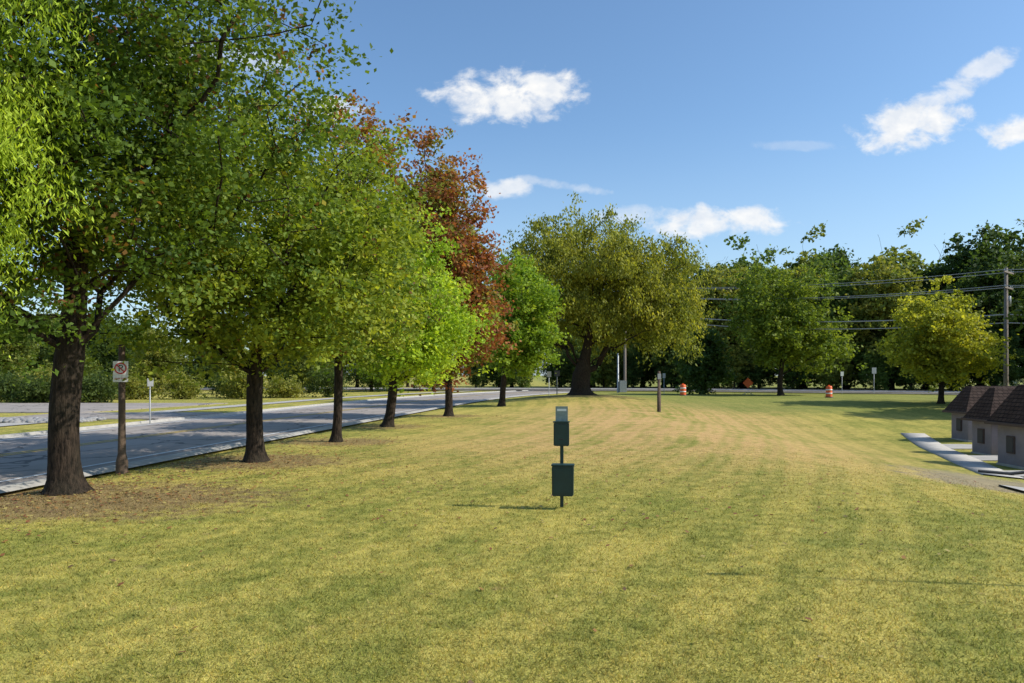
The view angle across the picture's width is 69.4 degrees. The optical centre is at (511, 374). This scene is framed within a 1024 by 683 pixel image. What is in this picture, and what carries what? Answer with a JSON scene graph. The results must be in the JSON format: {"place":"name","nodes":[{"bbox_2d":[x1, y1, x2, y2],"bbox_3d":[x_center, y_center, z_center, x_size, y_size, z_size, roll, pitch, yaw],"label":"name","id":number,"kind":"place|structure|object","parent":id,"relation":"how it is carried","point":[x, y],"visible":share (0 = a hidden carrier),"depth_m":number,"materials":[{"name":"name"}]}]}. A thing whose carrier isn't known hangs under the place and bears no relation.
{"place":"outdoors","nodes":[
{"label":"outdoors","id":0,"kind":"place"},
{"bbox_2d":[8,412,222,419],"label":"driveway","id":1,"kind":"structure","parent":0,"point":[140,415],"depth_m":38.84,"materials":[{"name":"concrete"}]},
{"bbox_2d":[0,390,599,492],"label":"road","id":2,"kind":"structure","parent":0,"point":[23,460],"depth_m":27.75,"materials":[{"name":"grey asphalt"}]},
{"bbox_2d":[0,376,1023,682],"bbox_3d":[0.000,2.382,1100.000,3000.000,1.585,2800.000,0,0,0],"label":"ground","id":3,"kind":"structure","parent":0,"point":[872,428],"depth_m":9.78,"materials":[{"name":"green plant"}]},
{"bbox_2d":[0,373,14,400],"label":"hedge","id":4,"kind":"object","parent":3,"relation":"on","point":[1,378],"visible":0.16,"depth_m":60.42,"materials":[{"name":"green plant"}]},
{"bbox_2d":[0,367,17,399],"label":"hedge","id":5,"kind":"object","parent":3,"relation":"on","point":[1,372],"visible":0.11,"depth_m":64.74,"materials":[{"name":"green plant"}]},
{"bbox_2d":[0,369,40,402],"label":"hedge","id":6,"kind":"object","parent":3,"relation":"on","point":[6,395],"visible":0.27,"depth_m":58.32,"materials":[{"name":"green plant"}]},
{"bbox_2d":[17,363,51,387],"bbox_3d":[-39.523,0.993,63.073,5.066,4.098,4.264,0,0,22],"label":"shrub","id":7,"kind":"object","parent":3,"relation":"on","point":[37,373],"visible":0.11,"depth_m":62.20,"materials":[{"name":"green plant"}]},
{"bbox_2d":[3,372,90,402],"bbox_3d":[-35.744,1.695,57.339,6.196,4.016,4.697,0,0,0],"label":"hedge","id":8,"kind":"object","parent":3,"relation":"on","point":[31,392],"visible":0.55,"depth_m":56.23,"materials":[{"name":"green plant"}]},
{"bbox_2d":[0,416,106,422],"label":"rock bed","id":9,"kind":"object","parent":3,"relation":"on","point":[33,419],"visible":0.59,"depth_m":33.89,"materials":[{"name":"grey gravel"}]},
{"bbox_2d":[0,0,129,385],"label":"locust tree","id":10,"kind":"object","parent":3,"relation":"on","point":[6,144],"visible":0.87,"depth_m":10.65,"materials":[{"name":"green plant"}]},
{"bbox_2d":[81,369,130,402],"bbox_3d":[-32.974,1.282,57.771,5.480,3.565,4.088,0,0,0],"label":"hedge","id":11,"kind":"object","parent":3,"relation":"on","point":[100,390],"visible":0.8,"depth_m":57.57,"materials":[{"name":"green plant"}]},
{"bbox_2d":[85,363,132,398],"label":"hedge","id":12,"kind":"object","parent":3,"relation":"on","point":[93,370],"visible":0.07,"depth_m":67.84,"materials":[{"name":"green plant"}]},
{"bbox_2d":[0,403,227,412],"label":"parking lot","id":13,"kind":"structure","parent":3,"relation":"on","point":[38,407],"depth_m":49.57,"materials":[{"name":"grey asphalt"}]},
{"bbox_2d":[113,345,127,474],"bbox_3d":[-8.639,0.779,16.388,0.310,2.910,0.260,0,0,-12],"label":"no parking sign","id":14,"kind":"object","parent":3,"relation":"on","point":[120,372],"visible":0.87,"depth_m":16.32,"materials":[{"name":"brown wood"}]},
{"bbox_2d":[107,364,163,399],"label":"shrub","id":15,"kind":"object","parent":3,"relation":"on","point":[133,383],"visible":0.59,"depth_m":65.21,"materials":[{"name":"green plant"}]},
{"bbox_2d":[147,378,153,423],"bbox_3d":[-16.628,1.248,33.997,0.071,2.185,0.290,0,0,38],"label":"street sign","id":16,"kind":"object","parent":3,"relation":"on","point":[150,383],"visible":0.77,"depth_m":33.98,"materials":[{"name":"metal"}]},
{"bbox_2d":[144,366,205,399],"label":"shrub","id":17,"kind":"object","parent":3,"relation":"on","point":[180,389],"visible":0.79,"depth_m":65.91,"materials":[{"name":"green plant"}]},
{"bbox_2d":[0,0,392,495],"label":"maple tree","id":18,"kind":"object","parent":3,"relation":"on","point":[151,94],"visible":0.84,"depth_m":13.05,"materials":[{"name":"green plant"}]},
{"bbox_2d":[206,372,244,397],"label":"bush","id":19,"kind":"object","parent":3,"relation":"on","point":[216,384],"visible":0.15,"depth_m":69.85,"materials":[{"name":"green plant"}]},
{"bbox_2d":[0,391,456,425],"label":"footpath","id":20,"kind":"structure","parent":3,"relation":"on","point":[21,423],"depth_m":49.92,"materials":[{"name":"concrete"}]},
{"bbox_2d":[26,65,435,462],"bbox_3d":[-6.849,-2.739,18.714,9.775,9.896,10.426,0,0,0],"label":"maple tree","id":21,"kind":"object","parent":3,"relation":"on","point":[261,322],"visible":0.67,"depth_m":17.23,"materials":[{"name":"green plant"}]},
{"bbox_2d":[215,366,268,399],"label":"shrub","id":22,"kind":"object","parent":3,"relation":"on","point":[242,382],"visible":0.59,"depth_m":66.43,"materials":[{"name":"green plant"}]},
{"bbox_2d":[263,373,305,397],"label":"shrub","id":23,"kind":"object","parent":3,"relation":"on","point":[292,389],"visible":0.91,"depth_m":69.62,"materials":[{"name":"green plant"}]},
{"bbox_2d":[302,363,353,397],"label":"bush","id":24,"kind":"object","parent":3,"relation":"on","point":[322,381],"visible":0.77,"depth_m":71.54,"materials":[{"name":"green plant"}]},
{"bbox_2d":[244,56,468,441],"bbox_3d":[-5.153,-3.700,23.787,6.863,11.830,7.844,0,0,28],"label":"maple tree","id":25,"kind":"object","parent":3,"relation":"on","point":[336,432],"visible":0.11,"depth_m":23.51,"materials":[{"name":"green plant"}]},
{"bbox_2d":[311,201,507,426],"bbox_3d":[-4.234,-2.591,31.017,8.136,9.697,7.875,0,0,-25],"label":"maple tree","id":26,"kind":"object","parent":3,"relation":"on","point":[434,351],"visible":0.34,"depth_m":29.91,"materials":[{"name":"green plant"}]},
{"bbox_2d":[371,117,534,416],"bbox_3d":[-3.514,-5.569,38.840,9.356,15.528,8.326,0,0,16],"label":"red maple tree","id":27,"kind":"object","parent":3,"relation":"on","point":[468,239],"visible":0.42,"depth_m":37.65,"materials":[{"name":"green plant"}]},
{"bbox_2d":[0,414,1008,682],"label":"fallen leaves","id":28,"kind":"object","parent":3,"relation":"on","point":[320,486],"visible":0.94,"depth_m":13.48,"materials":[{"name":"brown plant"}]},
{"bbox_2d":[0,216,1023,393],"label":"distant trees","id":29,"kind":"object","parent":3,"relation":"on","point":[981,257],"visible":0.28,"depth_m":110.53,"materials":[{"name":"green plant"}]},
{"bbox_2d":[473,249,571,405],"bbox_3d":[0.578,-3.267,50.641,7.463,10.949,6.775,0,0,37],"label":"linden tree","id":30,"kind":"object","parent":3,"relation":"on","point":[537,300],"visible":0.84,"depth_m":49.63,"materials":[{"name":"green plant"}]},
{"bbox_2d":[554,371,559,394],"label":"traffic sign","id":31,"kind":"object","parent":3,"relation":"on","point":[556,373],"visible":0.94,"depth_m":83.99,"materials":[{"name":"grey metal"}]},
{"bbox_2d":[551,406,574,506],"bbox_3d":[0.825,1.350,11.954,0.370,1.680,0.305,0,0,8],"label":"pet waste station","id":32,"kind":"object","parent":3,"relation":"on","point":[562,479],"visible":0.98,"depth_m":11.88,"materials":[{"name":"green plastic"}]},
{"bbox_2d":[555,424,566,443],"bbox_3d":[0.795,0.960,11.951,0.200,0.320,0.010,0,0,8],"label":"dispenser door","id":33,"kind":"structure","parent":32,"relation":"in","point":[560,430],"depth_m":11.95,"materials":[{"name":"green metal"}]},
{"bbox_2d":[479,190,722,394],"bbox_3d":[6.692,-6.752,59.593,20.015,16.886,13.473,0,0,0],"label":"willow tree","id":34,"kind":"object","parent":3,"relation":"on","point":[616,270],"visible":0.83,"depth_m":58.12,"materials":[{"name":"green plant"}]},
{"bbox_2d":[617,354,626,392],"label":"signal cabinet","id":35,"kind":"object","parent":3,"relation":"on","point":[621,386],"visible":1,"depth_m":94.71,"materials":[{"name":"metal"}]},
{"bbox_2d":[624,338,625,380],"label":"utility pole","id":36,"kind":"object","parent":3,"relation":"on","point":[624,363],"depth_m":103.84,"materials":[{"name":"grey wood"}]},
{"bbox_2d":[657,371,660,411],"bbox_3d":[9.138,1.065,45.997,0.240,2.650,0.234,0,0,0],"label":"marker post","id":37,"kind":"object","parent":3,"relation":"on","point":[659,393],"visible":0.94,"depth_m":45.91,"materials":[{"name":"brown wood"}]},
{"bbox_2d":[679,383,686,395],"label":"traffic barrel","id":38,"kind":"object","parent":3,"relation":"on","point":[682,389],"visible":1,"depth_m":75.75,"materials":[{"name":"orange plastic"}]},
{"bbox_2d":[669,327,739,394],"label":"spruce tree","id":39,"kind":"object","parent":3,"relation":"on","point":[706,373],"visible":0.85,"depth_m":84.22,"materials":[{"name":"green plant"}]},
{"bbox_2d":[742,378,753,394],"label":"road work sign","id":40,"kind":"object","parent":3,"relation":"on","point":[747,382],"visible":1,"depth_m":83.99,"materials":[{"name":"orange plastic"}]},
{"bbox_2d":[718,261,867,395],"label":"ash tree","id":41,"kind":"object","parent":3,"relation":"on","point":[767,309],"visible":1,"depth_m":79.04,"materials":[{"name":"green plant"}]},
{"bbox_2d":[826,385,831,397],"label":"traffic barrel","id":42,"kind":"object","parent":3,"relation":"on","point":[828,390],"visible":1,"depth_m":73.74,"materials":[{"name":"orange plastic"}]},
{"bbox_2d":[868,275,1022,403],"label":"maple tree","id":43,"kind":"object","parent":3,"relation":"on","point":[945,346],"visible":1,"depth_m":56.59,"materials":[{"name":"green plant"}]},
{"bbox_2d":[943,444,971,449],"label":"patio","id":44,"kind":"structure","parent":3,"relation":"on","point":[962,446],"depth_m":32.12,"materials":[{"name":"concrete"}]},
{"bbox_2d":[901,433,1023,478],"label":"walkway","id":45,"kind":"structure","parent":3,"relation":"on","point":[924,441],"depth_m":28.16,"materials":[{"name":"concrete"}]},
{"bbox_2d":[978,470,1023,474],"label":"curb","id":46,"kind":"object","parent":45,"relation":"on","point":[1003,473],"visible":0.96,"depth_m":22.01,"materials":[{"name":"grey concrete"}]},
{"bbox_2d":[942,386,1015,441],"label":"townhouse","id":47,"kind":"structure","parent":3,"relation":"on","point":[963,402],"depth_m":34.31,"materials":[{"name":"grey paint"}]},
{"bbox_2d":[956,419,960,429],"bbox_3d":[20.845,2.317,34.550,0.020,0.480,0.320,0,0,0],"label":"window glass","id":48,"kind":"structure","parent":47,"relation":"in","point":[958,422],"depth_m":34.53,"materials":[{"name":"black glass"}]},
{"bbox_2d":[968,455,997,460],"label":"patio","id":49,"kind":"structure","parent":3,"relation":"on","point":[987,457],"depth_m":27.27,"materials":[{"name":"concrete"}]},
{"bbox_2d":[961,388,1014,454],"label":"townhouse","id":50,"kind":"structure","parent":3,"relation":"on","point":[987,404],"depth_m":28.79,"materials":[{"name":"grey paint"}]},
{"bbox_2d":[977,430,982,441],"bbox_3d":[18.345,2.389,29.000,0.020,0.480,0.320,0,0,0],"label":"window glass","id":51,"kind":"structure","parent":50,"relation":"in","point":[979,432],"depth_m":28.99,"materials":[{"name":"black glass"}]},
{"bbox_2d":[977,428,984,443],"bbox_3d":[18.380,2.389,29.000,0.060,0.580,0.400,0,0,0],"label":"window frame","id":52,"kind":"structure","parent":50,"relation":"in","point":[983,442],"depth_m":28.81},
{"bbox_2d":[984,384,1023,469],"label":"townhouse","id":53,"kind":"structure","parent":3,"relation":"on","point":[1007,416],"depth_m":24.60,"materials":[{"name":"grey paint"}]},
{"bbox_2d":[1006,437,1012,451],"bbox_3d":[16.545,2.319,24.600,0.020,0.480,0.320,0,0,0],"label":"window glass","id":54,"kind":"structure","parent":53,"relation":"in","point":[1009,441],"depth_m":24.60,"materials":[{"name":"black glass"}]},
{"bbox_2d":[1006,436,1014,453],"bbox_3d":[16.580,2.319,24.600,0.060,0.580,0.400,0,0,0],"label":"window frame","id":55,"kind":"structure","parent":53,"relation":"in","point":[1013,437],"depth_m":24.42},
{"bbox_2d":[1003,268,1013,385],"bbox_3d":[41.410,-3.344,61.975,2.400,11.282,0.464,0,0,-40],"label":"utility pole","id":56,"kind":"object","parent":3,"relation":"on","point":[1007,301],"visible":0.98,"depth_m":61.87,"materials":[{"name":"brown wood"}]},
{"bbox_2d":[688,269,1023,329],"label":"power lines","id":57,"kind":"object","parent":56,"relation":"attached to","point":[882,296],"visible":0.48,"depth_m":71.35,"materials":[{"name":"metal"}]},
{"bbox_2d":[998,484,1023,490],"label":"walkway","id":58,"kind":"structure","parent":3,"relation":"on","point":[1019,488],"depth_m":18.16,"materials":[{"name":"concrete"}]},
{"bbox_2d":[999,379,1023,385],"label":"shrub","id":59,"kind":"object","parent":3,"relation":"on","point":[1016,383],"visible":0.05,"depth_m":46.73,"materials":[{"name":"green plant"}]},
{"bbox_2d":[1002,470,1023,477],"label":"patio","id":60,"kind":"structure","parent":3,"relation":"on","point":[1021,475],"depth_m":23.03,"materials":[{"name":"concrete"}]},
{"bbox_2d":[1004,303,1023,331],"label":"maple tree","id":61,"kind":"object","parent":3,"relation":"on","point":[1018,312],"visible":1,"depth_m":49.14,"materials":[{"name":"green plant"}]},
{"bbox_2d":[0,0,1023,375],"label":"sky","id":62,"kind":"structure","parent":0,"point":[711,121],"materials":[{"name":"blue"}]},
{"bbox_2d":[155,389,927,393],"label":"sidewalk","id":63,"kind":"structure","parent":0,"point":[735,391],"depth_m":93.29,"materials":[{"name":"concrete"}]},
{"bbox_2d":[200,388,960,393],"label":"cross road","id":64,"kind":"structure","parent":0,"point":[814,391],"depth_m":104.24,"materials":[{"name":"grey asphalt"}]}
]}

